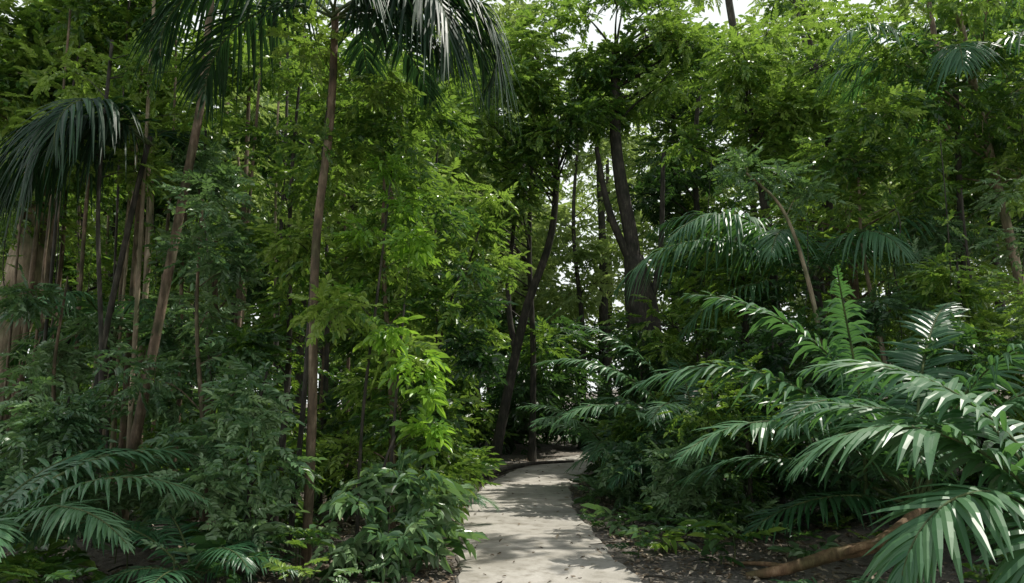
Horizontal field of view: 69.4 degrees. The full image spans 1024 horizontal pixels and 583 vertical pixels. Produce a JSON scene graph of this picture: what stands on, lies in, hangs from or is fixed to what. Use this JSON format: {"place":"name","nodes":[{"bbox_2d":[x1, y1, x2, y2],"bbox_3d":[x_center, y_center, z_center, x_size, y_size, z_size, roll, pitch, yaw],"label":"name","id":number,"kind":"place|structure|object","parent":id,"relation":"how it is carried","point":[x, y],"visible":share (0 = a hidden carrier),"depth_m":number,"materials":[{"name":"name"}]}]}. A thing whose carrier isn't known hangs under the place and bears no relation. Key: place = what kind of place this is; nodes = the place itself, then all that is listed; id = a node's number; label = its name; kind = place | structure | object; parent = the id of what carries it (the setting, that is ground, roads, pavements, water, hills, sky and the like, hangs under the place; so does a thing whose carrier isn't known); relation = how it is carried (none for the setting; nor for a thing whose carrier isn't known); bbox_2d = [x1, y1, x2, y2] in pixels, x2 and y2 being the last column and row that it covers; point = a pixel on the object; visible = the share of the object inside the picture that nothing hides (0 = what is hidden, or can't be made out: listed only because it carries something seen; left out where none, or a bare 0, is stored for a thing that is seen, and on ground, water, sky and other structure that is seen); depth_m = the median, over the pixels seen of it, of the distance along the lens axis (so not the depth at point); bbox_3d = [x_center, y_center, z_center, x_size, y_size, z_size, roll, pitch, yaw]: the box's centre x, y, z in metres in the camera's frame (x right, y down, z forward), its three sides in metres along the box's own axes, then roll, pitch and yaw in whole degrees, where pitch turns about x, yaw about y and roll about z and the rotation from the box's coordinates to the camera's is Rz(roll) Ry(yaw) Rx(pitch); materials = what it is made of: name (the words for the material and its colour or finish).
{"place":"outdoors","nodes":[
{"label":"outdoors","id":0,"kind":"place"},
{"bbox_2d":[1,337,1023,582],"bbox_3d":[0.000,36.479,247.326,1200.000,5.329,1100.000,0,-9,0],"label":"ground","id":1,"kind":"structure","parent":0,"point":[551,451],"depth_m":7.86,"materials":[{"name":"soil"}]},
{"bbox_2d":[0,10,62,433],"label":"sapling","id":2,"kind":"object","parent":1,"relation":"on","point":[19,32],"visible":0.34,"depth_m":11.23,"materials":[{"name":"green plant"}]},
{"bbox_2d":[16,0,71,527],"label":"sapling","id":3,"kind":"object","parent":1,"relation":"on","point":[49,213],"visible":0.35,"depth_m":10.05,"materials":[{"name":"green plant"}]},
{"bbox_2d":[0,0,106,393],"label":"sapling","id":4,"kind":"object","parent":1,"relation":"on","point":[25,13],"visible":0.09,"depth_m":11.47,"materials":[{"name":"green plant"}]},
{"bbox_2d":[9,42,100,456],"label":"sapling","id":5,"kind":"object","parent":1,"relation":"on","point":[33,262],"visible":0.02,"depth_m":11.92,"materials":[{"name":"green plant"}]},
{"bbox_2d":[0,165,116,368],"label":"sapling","id":6,"kind":"object","parent":1,"relation":"on","point":[67,222],"visible":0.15,"depth_m":12.86,"materials":[{"name":"green plant"}]},
{"bbox_2d":[0,151,123,452],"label":"sapling","id":7,"kind":"object","parent":1,"relation":"on","point":[109,189],"visible":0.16,"depth_m":12.31,"materials":[{"name":"green plant"}]},
{"bbox_2d":[0,263,131,537],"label":"shrub","id":8,"kind":"object","parent":1,"relation":"on","point":[53,358],"visible":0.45,"depth_m":9.35,"materials":[{"name":"green plant"}]},
{"bbox_2d":[32,0,113,401],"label":"sapling","id":9,"kind":"object","parent":1,"relation":"on","point":[47,274],"visible":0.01,"depth_m":12.17,"materials":[{"name":"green plant"}]},
{"bbox_2d":[7,0,148,402],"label":"sapling","id":10,"kind":"object","parent":1,"relation":"on","point":[82,253],"visible":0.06,"depth_m":11.62,"materials":[{"name":"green plant"}]},
{"bbox_2d":[0,376,158,561],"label":"shrub","id":11,"kind":"object","parent":1,"relation":"on","point":[61,429],"visible":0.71,"depth_m":7.27,"materials":[{"name":"green plant"}]},
{"bbox_2d":[20,0,142,529],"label":"sapling","id":12,"kind":"object","parent":1,"relation":"on","point":[81,30],"visible":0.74,"depth_m":10.83,"materials":[{"name":"green plant"}]},
{"bbox_2d":[0,164,179,464],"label":"forest tree","id":13,"kind":"object","parent":1,"relation":"on","point":[112,229],"visible":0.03,"depth_m":19.16,"materials":[{"name":"green plant"}]},
{"bbox_2d":[0,67,189,404],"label":"forest tree","id":14,"kind":"object","parent":1,"relation":"on","point":[71,272],"visible":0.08,"depth_m":15.08,"materials":[{"name":"green plant"}]},
{"bbox_2d":[59,202,133,387],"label":"sapling","id":15,"kind":"object","parent":1,"relation":"on","point":[107,241],"visible":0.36,"depth_m":16.80,"materials":[{"name":"green plant"}]},
{"bbox_2d":[61,178,146,371],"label":"sapling","id":16,"kind":"object","parent":1,"relation":"on","point":[109,210],"visible":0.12,"depth_m":14.50,"materials":[{"name":"green plant"}]},
{"bbox_2d":[0,96,212,539],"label":"slender palm","id":17,"kind":"object","parent":1,"relation":"on","point":[90,124],"visible":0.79,"depth_m":8.74,"materials":[{"name":"green plant"}]},
{"bbox_2d":[0,443,212,562],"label":"understory palm","id":18,"kind":"object","parent":1,"relation":"on","point":[14,502],"visible":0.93,"depth_m":6.13,"materials":[{"name":"green plant"}]},
{"bbox_2d":[51,74,181,482],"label":"sapling","id":19,"kind":"object","parent":1,"relation":"on","point":[122,273],"visible":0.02,"depth_m":12.30,"materials":[{"name":"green plant"}]},
{"bbox_2d":[0,289,234,469],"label":"understory palm","id":20,"kind":"object","parent":1,"relation":"on","point":[71,300],"visible":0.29,"depth_m":11.17,"materials":[{"name":"green plant"}]},
{"bbox_2d":[7,23,249,547],"bbox_3d":[-4.980,-0.259,9.312,2.754,6.700,1.885,0,-9,0],"label":"slender tree","id":21,"kind":"object","parent":1,"relation":"on","point":[119,76],"visible":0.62,"depth_m":9.51,"materials":[{"name":"green plant"}]},
{"bbox_2d":[77,46,191,451],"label":"sapling","id":22,"kind":"object","parent":1,"relation":"on","point":[115,167],"visible":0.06,"depth_m":12.07,"materials":[{"name":"green plant"}]},
{"bbox_2d":[124,0,155,521],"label":"sapling","id":23,"kind":"object","parent":1,"relation":"on","point":[137,302],"visible":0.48,"depth_m":9.27,"materials":[{"name":"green plant"}]},
{"bbox_2d":[100,1,181,484],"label":"sapling","id":24,"kind":"object","parent":1,"relation":"on","point":[123,429],"visible":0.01,"depth_m":12.49,"materials":[{"name":"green plant"}]},
{"bbox_2d":[0,0,285,470],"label":"rainforest tree","id":25,"kind":"object","parent":1,"relation":"on","point":[13,96],"visible":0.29,"depth_m":11.35,"materials":[{"name":"green plant"}]},
{"bbox_2d":[88,0,204,502],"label":"sapling","id":26,"kind":"object","parent":1,"relation":"on","point":[132,18],"visible":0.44,"depth_m":11.01,"materials":[{"name":"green plant"}]},
{"bbox_2d":[102,0,200,508],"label":"sapling","id":27,"kind":"object","parent":1,"relation":"on","point":[117,209],"visible":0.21,"depth_m":10.71,"materials":[{"name":"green plant"}]},
{"bbox_2d":[106,0,198,502],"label":"sapling","id":28,"kind":"object","parent":1,"relation":"on","point":[120,337],"visible":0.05,"depth_m":11.30,"materials":[{"name":"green plant"}]},
{"bbox_2d":[66,508,298,582],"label":"understory palm","id":29,"kind":"object","parent":1,"relation":"on","point":[186,577],"visible":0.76,"depth_m":5.94,"materials":[{"name":"green plant"}]},
{"bbox_2d":[112,69,254,485],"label":"sapling","id":30,"kind":"object","parent":1,"relation":"on","point":[153,175],"visible":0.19,"depth_m":11.76,"materials":[{"name":"green plant"}]},
{"bbox_2d":[77,169,290,535],"bbox_3d":[-3.523,0.838,8.180,2.224,4.198,2.231,0,-9,0],"label":"understory tree","id":31,"kind":"object","parent":1,"relation":"on","point":[231,272],"visible":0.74,"depth_m":8.09,"materials":[{"name":"green plant"}]},
{"bbox_2d":[107,126,264,527],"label":"understory tree","id":32,"kind":"object","parent":1,"relation":"on","point":[212,166],"visible":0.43,"depth_m":9.79,"materials":[{"name":"green plant"}]},
{"bbox_2d":[97,57,308,413],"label":"forest tree","id":33,"kind":"object","parent":1,"relation":"on","point":[257,288],"visible":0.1,"depth_m":16.05,"materials":[{"name":"green plant"}]},
{"bbox_2d":[112,0,327,519],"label":"slender tree","id":34,"kind":"object","parent":1,"relation":"on","point":[140,410],"visible":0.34,"depth_m":9.08,"materials":[{"name":"brown plant"}]},
{"bbox_2d":[141,355,327,574],"bbox_3d":[-2.446,1.679,6.823,1.693,2.153,1.755,0,-9,0],"label":"shrub","id":35,"kind":"object","parent":1,"relation":"on","point":[251,416],"visible":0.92,"depth_m":6.62,"materials":[{"name":"green plant"}]},
{"bbox_2d":[166,157,306,326],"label":"sapling","id":36,"kind":"object","parent":1,"relation":"on","point":[235,219],"visible":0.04,"depth_m":13.96,"materials":[{"name":"green plant"}]},
{"bbox_2d":[224,13,264,505],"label":"sapling","id":37,"kind":"object","parent":1,"relation":"on","point":[251,175],"visible":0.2,"depth_m":10.74,"materials":[{"name":"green plant"}]},
{"bbox_2d":[179,0,311,489],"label":"sapling","id":38,"kind":"object","parent":1,"relation":"on","point":[244,85],"visible":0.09,"depth_m":12.41,"materials":[{"name":"green plant"}]},
{"bbox_2d":[231,16,341,410],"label":"sapling","id":39,"kind":"object","parent":1,"relation":"on","point":[277,123],"visible":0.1,"depth_m":11.22,"materials":[{"name":"green plant"}]},
{"bbox_2d":[209,20,377,541],"bbox_3d":[-2.639,-0.267,8.901,1.801,6.598,2.158,7,-11,-37],"label":"understory tree","id":40,"kind":"object","parent":1,"relation":"on","point":[287,83],"visible":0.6,"depth_m":8.84,"materials":[{"name":"green plant"}]},
{"bbox_2d":[233,28,399,513],"bbox_3d":[-3.102,-0.482,11.855,2.132,7.902,2.953,7,-11,-38],"label":"understory tree","id":41,"kind":"object","parent":1,"relation":"on","point":[338,389],"visible":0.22,"depth_m":11.84,"materials":[{"name":"green plant"}]},
{"bbox_2d":[121,0,523,565],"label":"tall palm","id":42,"kind":"object","parent":1,"relation":"on","point":[406,15],"visible":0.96,"depth_m":7.99,"materials":[{"name":"green plant"}]},
{"bbox_2d":[199,82,447,486],"bbox_3d":[-3.933,-0.595,15.010,5.372,9.141,3.797,3,-9,-17],"label":"forest tree","id":43,"kind":"object","parent":1,"relation":"on","point":[265,108],"visible":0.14,"depth_m":14.95,"materials":[{"name":"green plant"}]},
{"bbox_2d":[246,0,407,562],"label":"slender tree","id":44,"kind":"object","parent":1,"relation":"on","point":[291,245],"visible":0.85,"depth_m":7.89,"materials":[{"name":"green plant"}]},
{"bbox_2d":[288,70,390,466],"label":"sapling","id":45,"kind":"object","parent":1,"relation":"on","point":[345,227],"visible":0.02,"depth_m":13.40,"materials":[{"name":"green plant"}]},
{"bbox_2d":[299,37,459,523],"bbox_3d":[-1.756,-0.446,10.599,2.073,7.453,2.530,5,-10,-31],"label":"understory tree","id":46,"kind":"object","parent":1,"relation":"on","point":[346,346],"visible":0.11,"depth_m":10.47,"materials":[{"name":"green plant"}]},
{"bbox_2d":[327,151,441,561],"bbox_3d":[-1.340,0.622,7.629,1.211,4.356,0.727,2,-9,-11],"label":"young shrub","id":47,"kind":"object","parent":1,"relation":"on","point":[389,171],"visible":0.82,"depth_m":7.83,"materials":[{"name":"green plant"}]},
{"bbox_2d":[309,71,474,529],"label":"understory tree","id":48,"kind":"object","parent":1,"relation":"on","point":[388,138],"visible":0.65,"depth_m":8.39,"materials":[{"name":"green plant"}]},
{"bbox_2d":[297,435,488,582],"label":"young shrub","id":49,"kind":"object","parent":1,"relation":"on","point":[408,496],"visible":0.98,"depth_m":6.75,"materials":[{"name":"green plant"}]},
{"bbox_2d":[295,32,506,361],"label":"forest tree","id":50,"kind":"object","parent":1,"relation":"on","point":[446,161],"visible":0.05,"depth_m":17.13,"materials":[{"name":"green plant"}]},
{"bbox_2d":[352,223,455,568],"bbox_3d":[-1.071,1.004,7.311,1.053,3.508,0.844,0,-9,0],"label":"young shrub","id":51,"kind":"object","parent":1,"relation":"on","point":[425,244],"visible":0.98,"depth_m":7.28,"materials":[{"name":"green plant"}]},
{"bbox_2d":[363,227,501,544],"bbox_3d":[-1.006,1.070,8.677,1.494,3.779,1.412,-5,-10,31],"label":"young shrub","id":52,"kind":"object","parent":1,"relation":"on","point":[466,469],"visible":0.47,"depth_m":8.65,"materials":[{"name":"green plant"}]},
{"bbox_2d":[377,51,506,487],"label":"understory tree","id":53,"kind":"object","parent":1,"relation":"on","point":[458,382],"visible":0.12,"depth_m":12.48,"materials":[{"name":"green plant"}]},
{"bbox_2d":[418,196,517,504],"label":"understory tree","id":54,"kind":"object","parent":1,"relation":"on","point":[477,359],"visible":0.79,"depth_m":8.88,"materials":[{"name":"green plant"}]},
{"bbox_2d":[421,157,532,469],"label":"understory tree","id":55,"kind":"object","parent":1,"relation":"on","point":[482,207],"visible":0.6,"depth_m":11.63,"materials":[{"name":"green plant"}]},
{"bbox_2d":[420,63,559,461],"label":"forest tree","id":56,"kind":"object","parent":1,"relation":"on","point":[532,203],"visible":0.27,"depth_m":20.11,"materials":[{"name":"green plant"}]},
{"bbox_2d":[0,268,989,530],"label":"undergrowth","id":57,"kind":"object","parent":1,"relation":"on","point":[554,386],"visible":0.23,"depth_m":22.26,"materials":[{"name":"green plant"}]},
{"bbox_2d":[0,437,1008,582],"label":"forest floor plants","id":58,"kind":"object","parent":1,"relation":"on","point":[25,567],"visible":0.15,"depth_m":7.19,"materials":[{"name":"green plant"}]},
{"bbox_2d":[4,446,1009,582],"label":"leaf litter","id":59,"kind":"object","parent":1,"relation":"on","point":[449,577],"visible":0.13,"depth_m":7.52,"materials":[{"name":"brown plant"}]},
{"bbox_2d":[0,0,1023,446],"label":"distant trees","id":60,"kind":"object","parent":1,"relation":"on","point":[602,228],"visible":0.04,"depth_m":31.21,"materials":[{"name":"green plant"}]},
{"bbox_2d":[466,460,573,483],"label":"fallen branch","id":61,"kind":"object","parent":1,"relation":"on","point":[510,467],"visible":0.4,"depth_m":18.09,"materials":[{"name":"wood"}]},
{"bbox_2d":[459,0,630,463],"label":"forest tree","id":62,"kind":"object","parent":1,"relation":"on","point":[535,92],"visible":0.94,"depth_m":19.25,"materials":[{"name":"green plant"}]},
{"bbox_2d":[527,92,648,449],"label":"forest tree","id":63,"kind":"object","parent":1,"relation":"on","point":[579,165],"visible":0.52,"depth_m":27.38,"materials":[{"name":"green plant"}]},
{"bbox_2d":[518,403,669,462],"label":"understory palm","id":64,"kind":"object","parent":1,"relation":"on","point":[581,428],"visible":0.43,"depth_m":13.57,"materials":[{"name":"green plant"}]},
{"bbox_2d":[586,396,659,486],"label":"broadleaf shrub","id":65,"kind":"object","parent":1,"relation":"on","point":[620,425],"visible":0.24,"depth_m":13.13,"materials":[{"name":"green plant"}]},
{"bbox_2d":[572,431,677,515],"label":"broadleaf shrub","id":66,"kind":"object","parent":1,"relation":"on","point":[628,494],"visible":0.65,"depth_m":10.81,"materials":[{"name":"green plant"}]},
{"bbox_2d":[590,330,671,445],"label":"broadleaf shrub","id":67,"kind":"object","parent":1,"relation":"on","point":[620,389],"visible":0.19,"depth_m":16.71,"materials":[{"name":"green plant"}]},
{"bbox_2d":[544,0,728,408],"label":"forest tree","id":68,"kind":"object","parent":1,"relation":"on","point":[670,43],"visible":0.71,"depth_m":19.14,"materials":[{"name":"green plant"}]},
{"bbox_2d":[581,313,698,484],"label":"broadleaf shrub","id":69,"kind":"object","parent":1,"relation":"on","point":[630,340],"visible":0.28,"depth_m":14.69,"materials":[{"name":"green plant"}]},
{"bbox_2d":[534,324,786,503],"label":"understory palm","id":70,"kind":"object","parent":1,"relation":"on","point":[653,417],"visible":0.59,"depth_m":11.49,"materials":[{"name":"green plant"}]},
{"bbox_2d":[610,23,770,452],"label":"forest tree","id":71,"kind":"object","parent":1,"relation":"on","point":[672,189],"visible":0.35,"depth_m":20.50,"materials":[{"name":"green plant"}]},
{"bbox_2d":[630,65,758,331],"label":"forest tree","id":72,"kind":"object","parent":1,"relation":"on","point":[672,117],"visible":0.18,"depth_m":22.26,"materials":[{"name":"green plant"}]},
{"bbox_2d":[640,299,750,489],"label":"broadleaf shrub","id":73,"kind":"object","parent":1,"relation":"on","point":[712,341],"visible":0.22,"depth_m":13.41,"materials":[{"name":"green plant"}]},
{"bbox_2d":[633,426,767,533],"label":"broadleaf shrub","id":74,"kind":"object","parent":1,"relation":"on","point":[668,475],"visible":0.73,"depth_m":9.20,"materials":[{"name":"green plant"}]},
{"bbox_2d":[597,213,878,490],"bbox_3d":[4.416,1.226,14.528,5.207,5.486,3.351,3,-9,-21],"label":"shrub","id":75,"kind":"object","parent":1,"relation":"on","point":[719,288],"visible":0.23,"depth_m":14.61,"materials":[{"name":"green plant"}]},
{"bbox_2d":[657,352,820,539],"bbox_3d":[2.787,1.999,9.207,2.095,2.496,1.924,0,-9,0],"label":"broadleaf shrub","id":76,"kind":"object","parent":1,"relation":"on","point":[703,421],"visible":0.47,"depth_m":9.16,"materials":[{"name":"green plant"}]},
{"bbox_2d":[656,0,863,347],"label":"forest tree","id":77,"kind":"object","parent":1,"relation":"on","point":[744,63],"visible":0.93,"depth_m":15.86,"materials":[{"name":"green plant"}]},
{"bbox_2d":[701,139,848,517],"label":"curved sapling","id":78,"kind":"object","parent":1,"relation":"on","point":[788,171],"visible":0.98,"depth_m":10.89,"materials":[{"name":"green plant"}]},
{"bbox_2d":[696,302,878,529],"bbox_3d":[3.638,1.794,10.087,2.459,3.297,2.021,0,-9,0],"label":"broadleaf shrub","id":79,"kind":"object","parent":1,"relation":"on","point":[777,357],"visible":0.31,"depth_m":10.03,"materials":[{"name":"green plant"}]},
{"bbox_2d":[733,263,843,495],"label":"broadleaf shrub","id":80,"kind":"object","parent":1,"relation":"on","point":[765,300],"visible":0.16,"depth_m":12.39,"materials":[{"name":"green plant"}]},
{"bbox_2d":[611,208,976,481],"bbox_3d":[4.861,1.016,12.696,6.179,5.198,4.378,-2,-9,12],"label":"slender palm","id":81,"kind":"object","parent":1,"relation":"on","point":[778,241],"visible":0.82,"depth_m":12.45,"materials":[{"name":"green plant"}]},
{"bbox_2d":[738,0,899,320],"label":"forest tree","id":82,"kind":"object","parent":1,"relation":"on","point":[783,6],"visible":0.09,"depth_m":21.94,"materials":[{"name":"green plant"}]},
{"bbox_2d":[619,265,1023,543],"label":"understory palm","id":83,"kind":"object","parent":1,"relation":"on","point":[880,466],"visible":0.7,"depth_m":7.80,"materials":[{"name":"green plant"}]},
{"bbox_2d":[725,508,929,579],"bbox_3d":[3.254,2.260,6.835,2.328,0.782,1.229,0,-9,0],"label":"fallen log","id":84,"kind":"object","parent":1,"relation":"on","point":[839,553],"visible":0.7,"depth_m":6.65,"materials":[{"name":"brown wood"}]},
{"bbox_2d":[754,0,915,395],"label":"forest tree","id":85,"kind":"object","parent":1,"relation":"on","point":[828,32],"visible":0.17,"depth_m":17.67,"materials":[{"name":"green plant"}]},
{"bbox_2d":[773,283,918,517],"bbox_3d":[4.859,1.631,10.395,2.377,3.398,2.233,0,-9,0],"label":"broadleaf shrub","id":86,"kind":"object","parent":1,"relation":"on","point":[881,313],"visible":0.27,"depth_m":10.23,"materials":[{"name":"green plant"}]},
{"bbox_2d":[733,88,1014,421],"bbox_3d":[6.948,-0.136,14.635,5.573,7.339,3.329,-3,-9,20],"label":"forest tree","id":87,"kind":"object","parent":1,"relation":"on","point":[854,282],"visible":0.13,"depth_m":14.75,"materials":[{"name":"green plant"}]},
{"bbox_2d":[0,115,1023,413],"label":"hanging vines","id":88,"kind":"object","parent":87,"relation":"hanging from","point":[154,287],"visible":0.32,"depth_m":11.34,"materials":[{"name":"green plant"}]},
{"bbox_2d":[788,81,969,481],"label":"sapling","id":89,"kind":"object","parent":1,"relation":"on","point":[826,158],"visible":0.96,"depth_m":11.95,"materials":[{"name":"green plant"}]},
{"bbox_2d":[783,359,1023,582],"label":"understory palm","id":90,"kind":"object","parent":1,"relation":"on","point":[910,555],"visible":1,"depth_m":5.02,"materials":[{"name":"green plant"}]},
{"bbox_2d":[813,20,1023,475],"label":"slender palm","id":91,"kind":"object","parent":1,"relation":"on","point":[954,58],"visible":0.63,"depth_m":12.31,"materials":[{"name":"green plant"}]},
{"bbox_2d":[814,0,1023,303],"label":"forest tree","id":92,"kind":"object","parent":1,"relation":"on","point":[996,159],"visible":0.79,"depth_m":12.11,"materials":[{"name":"green plant"}]},
{"bbox_2d":[815,2,1023,271],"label":"forest tree","id":93,"kind":"object","parent":1,"relation":"on","point":[932,25],"visible":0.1,"depth_m":15.82,"materials":[{"name":"green plant"}]},
{"bbox_2d":[866,170,1023,447],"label":"broadleaf shrub","id":94,"kind":"object","parent":1,"relation":"on","point":[968,201],"visible":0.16,"depth_m":13.12,"materials":[{"name":"green plant"}]},
{"bbox_2d":[878,170,1023,476],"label":"broadleaf shrub","id":95,"kind":"object","parent":1,"relation":"on","point":[929,252],"visible":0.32,"depth_m":11.41,"materials":[{"name":"green plant"}]},
{"bbox_2d":[881,251,1023,498],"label":"broadleaf shrub","id":96,"kind":"object","parent":1,"relation":"on","point":[966,288],"visible":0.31,"depth_m":9.94,"materials":[{"name":"green plant"}]},
{"bbox_2d":[886,312,1023,555],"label":"broadleaf shrub","id":97,"kind":"object","parent":1,"relation":"on","point":[977,359],"visible":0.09,"depth_m":8.33,"materials":[{"name":"green plant"}]},
{"bbox_2d":[888,0,1022,394],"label":"forest tree","id":98,"kind":"object","parent":1,"relation":"on","point":[954,40],"visible":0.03,"depth_m":18.49,"materials":[{"name":"green plant"}]},
{"bbox_2d":[929,0,1023,267],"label":"forest tree","id":99,"kind":"object","parent":1,"relation":"on","point":[1016,21],"visible":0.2,"depth_m":13.47,"materials":[{"name":"green plant"}]},
{"bbox_2d":[956,208,1023,499],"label":"broadleaf shrub","id":100,"kind":"object","parent":1,"relation":"on","point":[1020,297],"visible":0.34,"depth_m":9.15,"materials":[{"name":"green plant"}]},
{"bbox_2d":[1,0,1023,402],"label":"sky","id":101,"kind":"structure","parent":0,"point":[607,26],"materials":[{"name":"white"}]},
{"bbox_2d":[455,455,641,582],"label":"concrete path","id":102,"kind":"structure","parent":0,"point":[541,522],"depth_m":8.71,"materials":[{"name":"beige concrete"}]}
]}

